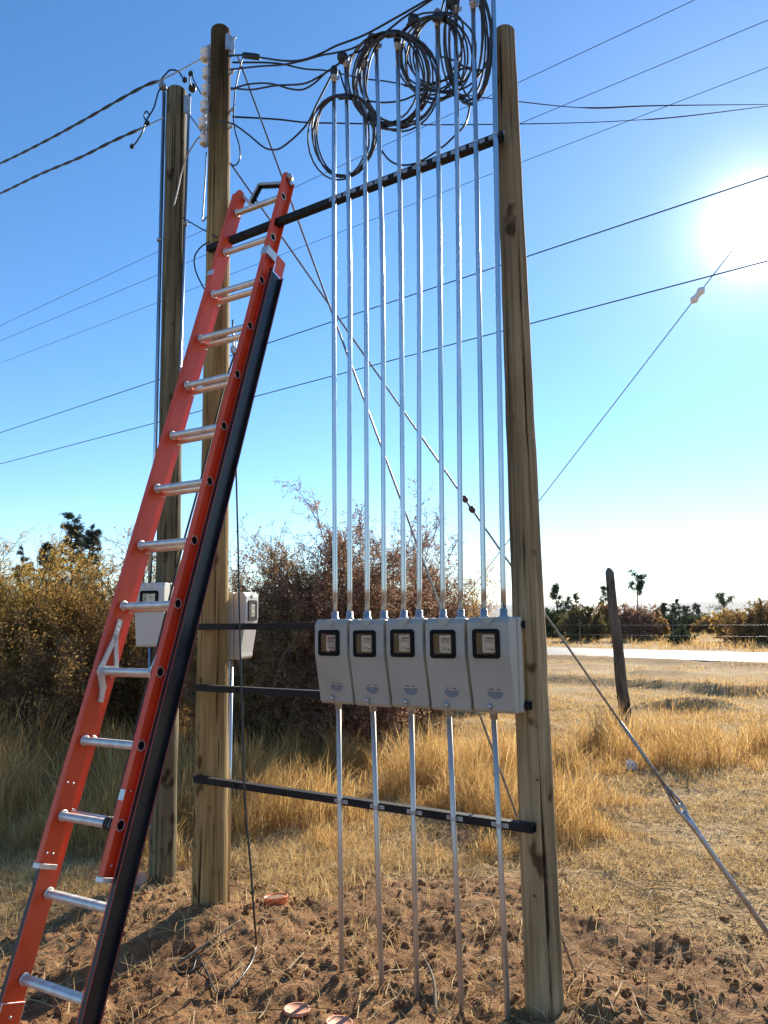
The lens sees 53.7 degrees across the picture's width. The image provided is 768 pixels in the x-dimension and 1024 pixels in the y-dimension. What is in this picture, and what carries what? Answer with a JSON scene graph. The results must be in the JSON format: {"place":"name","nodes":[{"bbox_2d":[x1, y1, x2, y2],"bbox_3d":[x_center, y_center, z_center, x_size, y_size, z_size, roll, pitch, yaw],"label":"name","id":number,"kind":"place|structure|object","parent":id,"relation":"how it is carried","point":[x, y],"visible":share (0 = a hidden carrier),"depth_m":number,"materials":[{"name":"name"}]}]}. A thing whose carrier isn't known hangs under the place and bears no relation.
{"place":"outdoors","nodes":[
{"label":"outdoors","id":0,"kind":"place"},
{"bbox_2d":[0,0,693,325],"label":"power line","id":1,"kind":"object","parent":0,"point":[409,133],"visible":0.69,"depth_m":12.12,"materials":[{"name":"grey metal"}]},
{"bbox_2d":[0,634,767,1023],"bbox_3d":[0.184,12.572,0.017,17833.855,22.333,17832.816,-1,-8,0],"label":"ground","id":2,"kind":"structure","parent":0,"point":[330,984],"depth_m":3.92,"materials":[{"name":"brown soil"}]},
{"bbox_2d":[10,545,35,598],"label":"pine tree","id":3,"kind":"object","parent":2,"relation":"on","point":[21,552],"visible":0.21,"depth_m":51.81,"materials":[{"name":"green plant"}]},
{"bbox_2d":[32,540,65,606],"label":"pine tree","id":4,"kind":"object","parent":2,"relation":"on","point":[47,548],"visible":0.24,"depth_m":42.33,"materials":[{"name":"green plant"}]},
{"bbox_2d":[0,519,106,712],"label":"broom shrub","id":5,"kind":"object","parent":2,"relation":"on","point":[29,601],"visible":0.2,"depth_m":9.54,"materials":[{"name":"brown plant"}]},
{"bbox_2d":[45,512,90,596],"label":"pine tree","id":6,"kind":"object","parent":2,"relation":"on","point":[79,538],"visible":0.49,"depth_m":41.52,"materials":[{"name":"green plant"}]},
{"bbox_2d":[0,606,139,763],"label":"thorn bush","id":7,"kind":"object","parent":2,"relation":"on","point":[47,680],"visible":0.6,"depth_m":8.23,"materials":[{"name":"green plant"}]},
{"bbox_2d":[0,524,142,733],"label":"broom shrub","id":8,"kind":"object","parent":2,"relation":"on","point":[72,603],"visible":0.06,"depth_m":9.92,"materials":[{"name":"brown plant"}]},
{"bbox_2d":[73,523,102,593],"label":"pine tree","id":9,"kind":"object","parent":2,"relation":"on","point":[90,538],"visible":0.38,"depth_m":43.26,"materials":[{"name":"green plant"}]},
{"bbox_2d":[3,525,197,739],"bbox_3d":[-3.181,1.664,9.850,2.671,2.735,2.493,-4,-8,20],"label":"broom shrub","id":10,"kind":"object","parent":2,"relation":"on","point":[130,699],"visible":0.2,"depth_m":9.28,"materials":[{"name":"brown plant"}]},
{"bbox_2d":[0,172,294,1023],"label":"extension ladder","id":11,"kind":"object","parent":2,"relation":"on","point":[126,826],"visible":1,"depth_m":3.39,"materials":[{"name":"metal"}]},
{"bbox_2d":[56,524,249,673],"bbox_3d":[-3.493,1.832,11.697,3.562,3.374,3.451,-1,-8,0],"label":"thorn bush","id":12,"kind":"object","parent":2,"relation":"on","point":[124,537],"visible":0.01,"depth_m":11.66,"materials":[{"name":"brown plant"}]},
{"bbox_2d":[149,85,190,883],"bbox_3d":[-1.427,-0.212,5.072,0.192,5.743,0.168,-1,-8,0],"label":"wooden pole","id":13,"kind":"object","parent":2,"relation":"on","point":[163,840],"visible":0.63,"depth_m":5.11,"materials":[{"name":"brown wood"}]},
{"bbox_2d":[0,87,163,194],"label":"service drop","id":14,"kind":"object","parent":13,"relation":"attached to","point":[146,123],"visible":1,"depth_m":5.57,"materials":[{"name":"black rubber"}]},
{"bbox_2d":[135,583,173,646],"bbox_3d":[-1.458,0.650,4.796,0.205,0.400,0.136,-2,-8,10],"label":"meter box","id":15,"kind":"object","parent":13,"relation":"attached to","point":[148,625],"visible":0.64,"depth_m":4.75,"materials":[{"name":"grey"}]},
{"bbox_2d":[140,590,157,601],"bbox_3d":[-1.470,0.552,4.745,0.122,0.120,0.008,-2,-8,10],"label":"window frame","id":16,"kind":"structure","parent":15,"relation":"in","point":[145,596],"depth_m":4.75,"materials":[{"name":"black plastic"}]},
{"bbox_2d":[148,92,165,582],"bbox_3d":[-1.544,-1.086,5.162,0.053,3.862,0.034,-2,-8,11],"label":"conduit pipe","id":17,"kind":"object","parent":13,"relation":"attached to","point":[159,239],"visible":0.79,"depth_m":5.21,"materials":[{"name":"metal"}]},
{"bbox_2d":[179,93,190,372],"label":"conduit pipe","id":18,"kind":"object","parent":13,"relation":"attached to","point":[185,224],"visible":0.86,"depth_m":5.27,"materials":[{"name":"metal"}]},
{"bbox_2d":[177,920,240,964],"bbox_3d":[-0.840,2.092,3.692,0.029,0.076,0.403,-6,-10,35],"label":"stick","id":19,"kind":"object","parent":2,"relation":"on","point":[201,946],"visible":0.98,"depth_m":3.65,"materials":[{"name":"beige wood"}]},
{"bbox_2d":[191,23,236,906],"bbox_3d":[-1.022,-0.284,4.478,0.273,5.712,0.228,-1,-8,0],"label":"wooden pole","id":20,"kind":"object","parent":2,"relation":"on","point":[210,860],"visible":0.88,"depth_m":4.29,"materials":[{"name":"brown wood"}]},
{"bbox_2d":[0,59,199,164],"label":"service drop","id":21,"kind":"object","parent":20,"relation":"attached to","point":[150,83],"visible":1,"depth_m":5.45,"materials":[{"name":"black rubber"}]},
{"bbox_2d":[227,661,232,902],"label":"conduit pipe","id":22,"kind":"object","parent":20,"relation":"attached to","point":[230,711],"visible":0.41,"depth_m":4.36,"materials":[{"name":"metal"}]},
{"bbox_2d":[228,592,257,659],"bbox_3d":[-0.841,0.676,4.515,0.131,0.391,0.190,-3,-8,14],"label":"meter box","id":23,"kind":"object","parent":20,"relation":"attached to","point":[248,607],"visible":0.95,"depth_m":4.45,"materials":[{"name":"grey plastic"}]},
{"bbox_2d":[248,600,256,620],"bbox_3d":[-0.782,0.586,4.512,0.008,0.120,0.122,-3,-8,14],"label":"window frame","id":24,"kind":"structure","parent":23,"relation":"in","point":[252,604],"depth_m":4.51,"materials":[{"name":"black"}]},
{"bbox_2d":[218,75,330,150],"bbox_3d":[-0.640,-2.249,4.356,0.932,0.410,0.016,-7,-10,37],"label":"cable","id":25,"kind":"object","parent":20,"relation":"attached to","point":[298,133],"visible":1,"depth_m":4.24,"materials":[{"name":"black plastic"}]},
{"bbox_2d":[229,44,358,70],"bbox_3d":[-0.504,-2.607,4.328,1.128,0.375,0.021,-7,-10,37],"label":"cable","id":26,"kind":"object","parent":20,"relation":"attached to","point":[317,56],"visible":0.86,"depth_m":4.36,"materials":[{"name":"black plastic"}]},
{"bbox_2d":[228,0,427,61],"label":"cable","id":27,"kind":"object","parent":20,"relation":"attached to","point":[250,56],"visible":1,"depth_m":4.19,"materials":[{"name":"black plastic"}]},
{"bbox_2d":[206,130,503,252],"bbox_3d":[-0.250,-1.657,4.009,1.928,0.034,0.066,-6,-9,33],"label":"mounting rail","id":28,"kind":"object","parent":20,"relation":"attached to","point":[484,143],"visible":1,"depth_m":3.92,"materials":[{"name":"black metal"}]},
{"bbox_2d":[369,102,470,165],"bbox_3d":[0.170,-1.896,3.770,0.589,0.347,0.010,-6,-9,33],"label":"cable","id":29,"kind":"object","parent":28,"relation":"attached to","point":[431,154],"visible":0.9,"depth_m":3.71,"materials":[{"name":"black plastic"}]},
{"bbox_2d":[198,620,524,629],"bbox_3d":[-0.221,0.558,3.714,1.940,0.034,0.053,-6,-9,33],"label":"mounting rail","id":30,"kind":"object","parent":20,"relation":"attached to","point":[267,626],"visible":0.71,"depth_m":3.97,"materials":[{"name":"black metal"}]},
{"bbox_2d":[172,320,256,996],"bbox_3d":[-0.781,0.475,3.852,0.373,3.346,0.700,-3,-8,15],"label":"cable","id":31,"kind":"object","parent":30,"relation":"attached to","point":[200,959],"visible":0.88,"depth_m":3.77,"materials":[{"name":"black plastic"}]},
{"bbox_2d":[330,65,338,618],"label":"conduit pipe","id":32,"kind":"object","parent":30,"relation":"attached to","point":[334,73],"visible":0.94,"depth_m":3.86,"materials":[{"name":"metal"}]},
{"bbox_2d":[231,62,338,90],"bbox_3d":[-0.567,-2.494,4.354,0.942,0.305,0.019,-7,-10,38],"label":"cable","id":33,"kind":"object","parent":32,"relation":"attached to","point":[293,89],"visible":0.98,"depth_m":4.36,"materials":[{"name":"black plastic"}]},
{"bbox_2d":[231,59,344,90],"bbox_3d":[-0.572,-2.504,4.354,0.950,0.318,0.028,-7,-10,40],"label":"cable","id":34,"kind":"object","parent":32,"relation":"attached to","point":[307,82],"visible":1,"depth_m":4.31,"materials":[{"name":"black plastic"}]},
{"bbox_2d":[315,619,361,704],"bbox_3d":[-0.216,0.707,3.592,0.196,0.392,0.136,-6,-9,33],"label":"meter box","id":35,"kind":"object","parent":30,"relation":"attached to","point":[333,661],"visible":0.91,"depth_m":3.55,"materials":[{"name":"grey"}]},
{"bbox_2d":[318,630,339,655],"bbox_3d":[-0.258,0.613,3.555,0.122,0.120,0.008,-6,-9,33],"label":"window frame","id":36,"kind":"structure","parent":35,"relation":"in","point":[328,640],"depth_m":3.55,"materials":[{"name":"black plastic"}]},
{"bbox_2d":[334,703,343,972],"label":"conduit pipe","id":37,"kind":"object","parent":35,"relation":"attached to","point":[338,707],"visible":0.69,"depth_m":3.54,"materials":[{"name":"metal"}]},
{"bbox_2d":[337,51,353,618],"bbox_3d":[-0.191,-0.966,3.851,0.077,3.016,0.059,-1,-8,0],"label":"conduit pipe","id":38,"kind":"object","parent":30,"relation":"attached to","point":[341,55],"visible":0.91,"depth_m":3.82,"materials":[{"name":"metal"}]},
{"bbox_2d":[361,52,371,619],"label":"conduit pipe","id":39,"kind":"object","parent":30,"relation":"attached to","point":[367,613],"visible":0.84,"depth_m":3.75,"materials":[{"name":"metal"}]},
{"bbox_2d":[307,93,376,180],"bbox_3d":[-0.220,-1.993,4.015,0.464,0.473,0.105,-7,-10,36],"label":"cable coil","id":40,"kind":"object","parent":39,"relation":"hanging from","point":[322,105],"visible":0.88,"depth_m":3.99,"materials":[{"name":"black rubber"}]},
{"bbox_2d":[408,13,423,617],"bbox_3d":[0.166,-1.005,3.625,0.064,3.021,0.108,4,-9,-34],"label":"conduit pipe","id":41,"kind":"object","parent":30,"relation":"attached to","point":[412,17],"visible":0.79,"depth_m":3.59,"materials":[{"name":"metal"}]},
{"bbox_2d":[347,29,440,132],"bbox_3d":[0.039,-2.195,3.861,0.570,0.561,0.104,-6,-9,33],"label":"cable coil","id":42,"kind":"object","parent":41,"relation":"hanging from","point":[411,39],"visible":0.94,"depth_m":3.81,"materials":[{"name":"black rubber"}]},
{"bbox_2d":[395,11,476,103],"bbox_3d":[0.253,-2.253,3.737,0.470,0.486,0.111,-7,-10,40],"label":"cable coil","id":43,"kind":"object","parent":41,"relation":"hanging from","point":[437,16],"visible":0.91,"depth_m":3.70,"materials":[{"name":"black rubber"}]},
{"bbox_2d":[434,8,447,617],"bbox_3d":[0.267,-1.003,3.561,0.104,2.997,0.042,-6,-9,33],"label":"conduit pipe","id":44,"kind":"object","parent":30,"relation":"attached to","point":[442,612],"visible":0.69,"depth_m":3.53,"materials":[{"name":"metal"}]},
{"bbox_2d":[446,0,465,617],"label":"conduit pipe","id":45,"kind":"object","parent":30,"relation":"attached to","point":[460,612],"visible":0.85,"depth_m":3.48,"materials":[{"name":"metal"}]},
{"bbox_2d":[491,0,508,616],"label":"conduit pipe","id":46,"kind":"object","parent":30,"relation":"attached to","point":[503,611],"visible":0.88,"depth_m":3.37,"materials":[{"name":"metal"}]},
{"bbox_2d":[438,0,492,105],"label":"cable coil","id":47,"kind":"object","parent":46,"relation":"hanging from","point":[483,4],"visible":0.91,"depth_m":3.60,"materials":[{"name":"black rubber"}]},
{"bbox_2d":[196,684,531,709],"bbox_3d":[-0.211,0.887,3.666,1.947,0.034,0.053,-6,-9,33],"label":"mounting rail","id":48,"kind":"object","parent":20,"relation":"attached to","point":[273,691],"visible":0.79,"depth_m":3.91,"materials":[{"name":"black metal"}]},
{"bbox_2d":[349,619,393,706],"bbox_3d":[-0.047,0.692,3.483,0.196,0.392,0.136,-6,-9,33],"label":"meter box","id":49,"kind":"object","parent":48,"relation":"attached to","point":[369,666],"visible":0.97,"depth_m":3.44,"materials":[{"name":"grey"}]},
{"bbox_2d":[353,630,375,656],"bbox_3d":[-0.089,0.598,3.445,0.122,0.120,0.008,-6,-9,33],"label":"window frame","id":50,"kind":"structure","parent":49,"relation":"in","point":[364,641],"depth_m":3.44,"materials":[{"name":"black plastic"}]},
{"bbox_2d":[369,706,383,990],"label":"conduit pipe","id":51,"kind":"object","parent":49,"relation":"attached to","point":[372,709],"visible":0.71,"depth_m":3.42,"materials":[{"name":"metal"}]},
{"bbox_2d":[367,33,388,618],"bbox_3d":[-0.028,-0.990,3.747,0.077,3.029,0.058,-1,-8,0],"label":"conduit pipe","id":52,"kind":"object","parent":49,"relation":"on","point":[383,613],"visible":0.86,"depth_m":3.71,"materials":[{"name":"metal"}]},
{"bbox_2d":[386,618,434,708],"bbox_3d":[0.123,0.671,3.374,0.196,0.392,0.136,-6,-9,33],"label":"meter box","id":53,"kind":"object","parent":48,"relation":"attached to","point":[407,660],"visible":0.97,"depth_m":3.33,"materials":[{"name":"grey"}]},
{"bbox_2d":[393,38,407,617],"bbox_3d":[0.084,-0.973,3.677,0.077,2.973,0.042,-6,-9,33],"label":"conduit pipe","id":54,"kind":"object","parent":53,"relation":"on","point":[397,46],"visible":0.87,"depth_m":3.65,"materials":[{"name":"metal"}]},
{"bbox_2d":[390,629,414,656],"bbox_3d":[0.081,0.577,3.336,0.122,0.120,0.008,-6,-9,33],"label":"window frame","id":55,"kind":"structure","parent":53,"relation":"in","point":[402,644],"depth_m":3.33,"materials":[{"name":"black plastic"}]},
{"bbox_2d":[407,708,419,999],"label":"conduit pipe","id":56,"kind":"object","parent":53,"relation":"attached to","point":[411,712],"visible":0.79,"depth_m":3.32,"materials":[{"name":"metal"}]},
{"bbox_2d":[425,618,474,711],"bbox_3d":[0.292,0.655,3.265,0.196,0.392,0.136,-6,-9,33],"label":"meter box","id":57,"kind":"object","parent":48,"relation":"attached to","point":[449,676],"visible":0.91,"depth_m":3.22,"materials":[{"name":"grey"}]},
{"bbox_2d":[430,630,455,658],"bbox_3d":[0.250,0.561,3.227,0.122,0.120,0.008,-6,-9,33],"label":"window frame","id":58,"kind":"structure","parent":57,"relation":"in","point":[442,642],"depth_m":3.22,"materials":[{"name":"black plastic"}]},
{"bbox_2d":[444,710,464,1014],"bbox_3d":[0.299,1.536,3.212,0.038,1.382,0.058,6,-11,-42],"label":"conduit pipe","id":59,"kind":"object","parent":57,"relation":"attached to","point":[448,714],"visible":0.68,"depth_m":3.21,"materials":[{"name":"metal"}]},
{"bbox_2d":[467,617,524,713],"bbox_3d":[0.462,0.635,3.156,0.196,0.392,0.136,-6,-9,33],"label":"meter box","id":60,"kind":"object","parent":48,"relation":"attached to","point":[495,657],"visible":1,"depth_m":3.11,"materials":[{"name":"grey"}]},
{"bbox_2d":[469,0,488,616],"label":"conduit pipe","id":61,"kind":"object","parent":60,"relation":"on","point":[473,4],"visible":0.95,"depth_m":3.42,"materials":[{"name":"metal"}]},
{"bbox_2d":[472,629,499,658],"bbox_3d":[0.419,0.541,3.118,0.122,0.120,0.008,-6,-9,33],"label":"window frame","id":62,"kind":"structure","parent":60,"relation":"in","point":[485,642],"depth_m":3.12,"materials":[{"name":"black plastic"}]},
{"bbox_2d":[489,712,510,1018],"bbox_3d":[0.476,1.501,3.105,0.048,1.347,0.042,-1,-8,0],"label":"conduit pipe","id":63,"kind":"object","parent":60,"relation":"attached to","point":[493,717],"visible":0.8,"depth_m":3.10,"materials":[{"name":"metal"}]},
{"bbox_2d":[193,775,535,833],"bbox_3d":[-0.214,1.369,3.598,1.954,0.034,0.066,-6,-9,33],"label":"mounting rail","id":64,"kind":"object","parent":20,"relation":"attached to","point":[473,819],"visible":1,"depth_m":3.49,"materials":[{"name":"black metal"}]},
{"bbox_2d":[237,56,576,976],"bbox_3d":[-0.034,-0.398,4.014,1.847,5.058,0.012,-4,-9,23],"label":"guy wire","id":65,"kind":"object","parent":20,"relation":"attached to","point":[387,462],"visible":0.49,"depth_m":4.01,"materials":[{"name":"metal"}]},
{"bbox_2d":[230,162,767,937],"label":"guy wire","id":66,"kind":"object","parent":20,"relation":"attached to","point":[682,812],"visible":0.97,"depth_m":3.58,"materials":[{"name":"metal"}]},
{"bbox_2d":[232,106,766,125],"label":"cable","id":67,"kind":"object","parent":20,"relation":"attached to","point":[483,124],"visible":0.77,"depth_m":7.83,"materials":[{"name":"black rubber"}]},
{"bbox_2d":[232,61,767,108],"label":"cable","id":68,"kind":"object","parent":20,"relation":"attached to","point":[250,62],"visible":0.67,"depth_m":9.15,"materials":[{"name":"black rubber"}]},
{"bbox_2d":[123,506,399,760],"bbox_3d":[-1.578,1.532,8.830,3.100,3.045,2.648,-7,-10,37],"label":"thorn bush","id":69,"kind":"object","parent":2,"relation":"on","point":[263,715],"visible":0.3,"depth_m":8.39,"materials":[{"name":"brown plant"}]},
{"bbox_2d":[264,893,287,905],"bbox_3d":[-0.610,2.183,4.274,0.136,0.054,0.136,-1,-8,0],"label":"plastic lid","id":70,"kind":"object","parent":2,"relation":"on","point":[272,897],"visible":0.94,"depth_m":4.24,"materials":[{"name":"plastic"}]},
{"bbox_2d":[283,1002,309,1017],"bbox_3d":[-0.365,2.082,3.172,0.112,0.022,0.112,-1,-8,0],"label":"plastic lid","id":71,"kind":"object","parent":2,"relation":"on","point":[295,1010],"visible":1,"depth_m":3.16,"materials":[{"name":"plastic"}]},
{"bbox_2d":[185,469,474,753],"bbox_3d":[-0.701,1.308,9.198,3.574,3.455,3.074,-1,-8,0],"label":"thorn bush","id":72,"kind":"object","parent":2,"relation":"on","point":[321,600],"visible":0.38,"depth_m":8.79,"materials":[{"name":"red plant"}]},
{"bbox_2d":[325,1015,352,1023],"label":"plastic lid","id":73,"kind":"object","parent":2,"relation":"on","point":[340,1019],"visible":1,"depth_m":3.07,"materials":[{"name":"plastic"}]},
{"bbox_2d":[0,680,767,869],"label":"tall grass","id":74,"kind":"structure","parent":2,"relation":"on","point":[474,786],"depth_m":6.68,"materials":[{"name":"plant"}]},
{"bbox_2d":[0,690,767,1023],"bbox_3d":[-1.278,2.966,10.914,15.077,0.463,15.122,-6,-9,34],"label":"short grass","id":75,"kind":"structure","parent":2,"relation":"on","point":[364,862],"depth_m":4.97,"materials":[{"name":"plant"}]},
{"bbox_2d":[0,824,767,1023],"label":"soil clods","id":76,"kind":"object","parent":2,"relation":"on","point":[187,942],"visible":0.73,"depth_m":3.50,"materials":[{"name":"brown soil"}]},
{"bbox_2d":[337,502,493,731],"bbox_3d":[0.202,1.573,11.573,3.224,3.646,3.056,-8,-10,40],"label":"thorn bush","id":77,"kind":"object","parent":2,"relation":"on","point":[428,612],"visible":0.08,"depth_m":11.30,"materials":[{"name":"red plant"}]},
{"bbox_2d":[421,953,437,1015],"bbox_3d":[0.206,2.056,3.314,0.032,0.071,0.416,0,-8,-5],"label":"stick","id":78,"kind":"object","parent":2,"relation":"on","point":[434,986],"visible":0.94,"depth_m":3.26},
{"bbox_2d":[411,547,500,616],"bbox_3d":[1.263,2.320,14.362,3.106,3.460,3.198,1,-8,-16],"label":"thorn bush","id":79,"kind":"object","parent":2,"relation":"on","point":[473,605],"visible":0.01,"depth_m":14.42,"materials":[{"name":"brown plant"}]},
{"bbox_2d":[496,24,563,1017],"bbox_3d":[0.626,0.008,3.366,0.162,4.785,0.172,-1,-8,0],"label":"wooden pole","id":80,"kind":"object","parent":2,"relation":"on","point":[543,970],"visible":0.94,"depth_m":3.28,"materials":[{"name":"brown wood"}]},
{"bbox_2d":[545,607,566,637],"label":"roadside shrub","id":81,"kind":"object","parent":2,"relation":"on","point":[554,619],"visible":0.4,"depth_m":50.73,"materials":[{"name":"green plant"}]},
{"bbox_2d":[548,581,567,615],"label":"eucalyptus tree","id":82,"kind":"object","parent":2,"relation":"on","point":[554,591],"visible":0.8,"depth_m":61.47,"materials":[{"name":"green plant"}]},
{"bbox_2d":[554,601,610,641],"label":"roadside shrub","id":83,"kind":"object","parent":2,"relation":"on","point":[595,626],"visible":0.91,"depth_m":43.92,"materials":[{"name":"green plant"}]},
{"bbox_2d":[422,630,767,722],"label":"field stubble","id":84,"kind":"object","parent":2,"relation":"on","point":[753,645],"visible":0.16,"depth_m":17.09,"materials":[{"name":"beige plant"}]},
{"bbox_2d":[593,600,620,636],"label":"roadside shrub","id":85,"kind":"object","parent":2,"relation":"on","point":[603,610],"visible":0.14,"depth_m":51.31,"materials":[{"name":"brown plant"}]},
{"bbox_2d":[464,204,767,598],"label":"guy wire","id":86,"kind":"object","parent":2,"relation":"attached to","point":[700,291],"visible":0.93,"depth_m":16.06,"materials":[{"name":"metal"}]},
{"bbox_2d":[605,568,633,728],"bbox_3d":[3.242,1.944,10.436,0.184,2.362,0.292,7,-11,-43],"label":"fence post","id":87,"kind":"object","parent":2,"relation":"on","point":[617,645],"visible":0.93,"depth_m":10.41,"materials":[{"name":"grey wood"}]},
{"bbox_2d":[606,599,661,640],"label":"roadside shrub","id":88,"kind":"object","parent":2,"relation":"on","point":[636,624],"visible":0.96,"depth_m":42.91,"materials":[{"name":"red plant"}]},
{"bbox_2d":[626,569,647,608],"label":"eucalyptus tree","id":89,"kind":"object","parent":2,"relation":"on","point":[639,584],"visible":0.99,"depth_m":57.44,"materials":[{"name":"green plant"}]},
{"bbox_2d":[648,607,670,639],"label":"roadside shrub","id":90,"kind":"object","parent":2,"relation":"on","point":[665,628],"visible":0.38,"depth_m":43.97,"materials":[{"name":"brown plant"}]},
{"bbox_2d":[659,612,685,631],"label":"roadside shrub","id":91,"kind":"object","parent":2,"relation":"on","point":[671,618],"visible":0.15,"depth_m":56.52,"materials":[{"name":"green plant"}]},
{"bbox_2d":[666,621,699,643],"bbox_3d":[15.133,6.282,38.442,1.498,1.495,1.317,2,-8,-22],"label":"roadside shrub","id":92,"kind":"object","parent":2,"relation":"on","point":[682,633],"visible":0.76,"depth_m":38.24,"materials":[{"name":"green plant"}]},
{"bbox_2d":[672,611,706,631],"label":"roadside shrub","id":93,"kind":"object","parent":2,"relation":"on","point":[686,620],"visible":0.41,"depth_m":60.65,"materials":[{"name":"green plant"}]},
{"bbox_2d":[689,610,716,633],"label":"roadside shrub","id":94,"kind":"object","parent":2,"relation":"on","point":[702,625],"visible":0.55,"depth_m":55.05,"materials":[{"name":"brown plant"}]},
{"bbox_2d":[706,587,735,617],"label":"eucalyptus tree","id":95,"kind":"object","parent":2,"relation":"on","point":[722,602],"visible":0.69,"depth_m":51.51,"materials":[{"name":"green plant"}]},
{"bbox_2d":[701,606,747,641],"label":"roadside shrub","id":96,"kind":"object","parent":2,"relation":"on","point":[720,633],"visible":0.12,"depth_m":40.67,"materials":[{"name":"brown plant"}]},
{"bbox_2d":[718,598,767,644],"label":"roadside shrub","id":97,"kind":"object","parent":2,"relation":"on","point":[754,622],"visible":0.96,"depth_m":36.24,"materials":[{"name":"brown plant"}]},
{"bbox_2d":[0,175,767,432],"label":"power line","id":98,"kind":"object","parent":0,"point":[463,277],"visible":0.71,"depth_m":12.30,"materials":[{"name":"grey metal"}]},
{"bbox_2d":[0,20,767,340],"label":"power line","id":99,"kind":"object","parent":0,"point":[522,122],"visible":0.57,"depth_m":11.44,"materials":[{"name":"grey metal"}]},
{"bbox_2d":[0,0,767,609],"label":"sky","id":100,"kind":"structure","parent":0,"point":[670,486],"materials":[{"name":"blue"}]},
{"bbox_2d":[1,260,767,463],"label":"power line","id":101,"kind":"object","parent":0,"point":[455,343],"visible":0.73,"depth_m":14.32,"materials":[{"name":"grey metal"}]},
{"bbox_2d":[1,67,767,362],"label":"power line","id":102,"kind":"object","parent":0,"point":[448,190],"visible":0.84,"depth_m":12.92,"materials":[{"name":"grey metal"}]},
{"bbox_2d":[73,600,766,621],"bbox_3d":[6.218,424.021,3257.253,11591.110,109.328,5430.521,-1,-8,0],"label":"hills","id":103,"kind":"structure","parent":0,"point":[738,604],"depth_m":4480.48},
{"bbox_2d":[547,647,767,662],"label":"road","id":104,"kind":"structure","parent":0,"point":[707,656],"depth_m":27.56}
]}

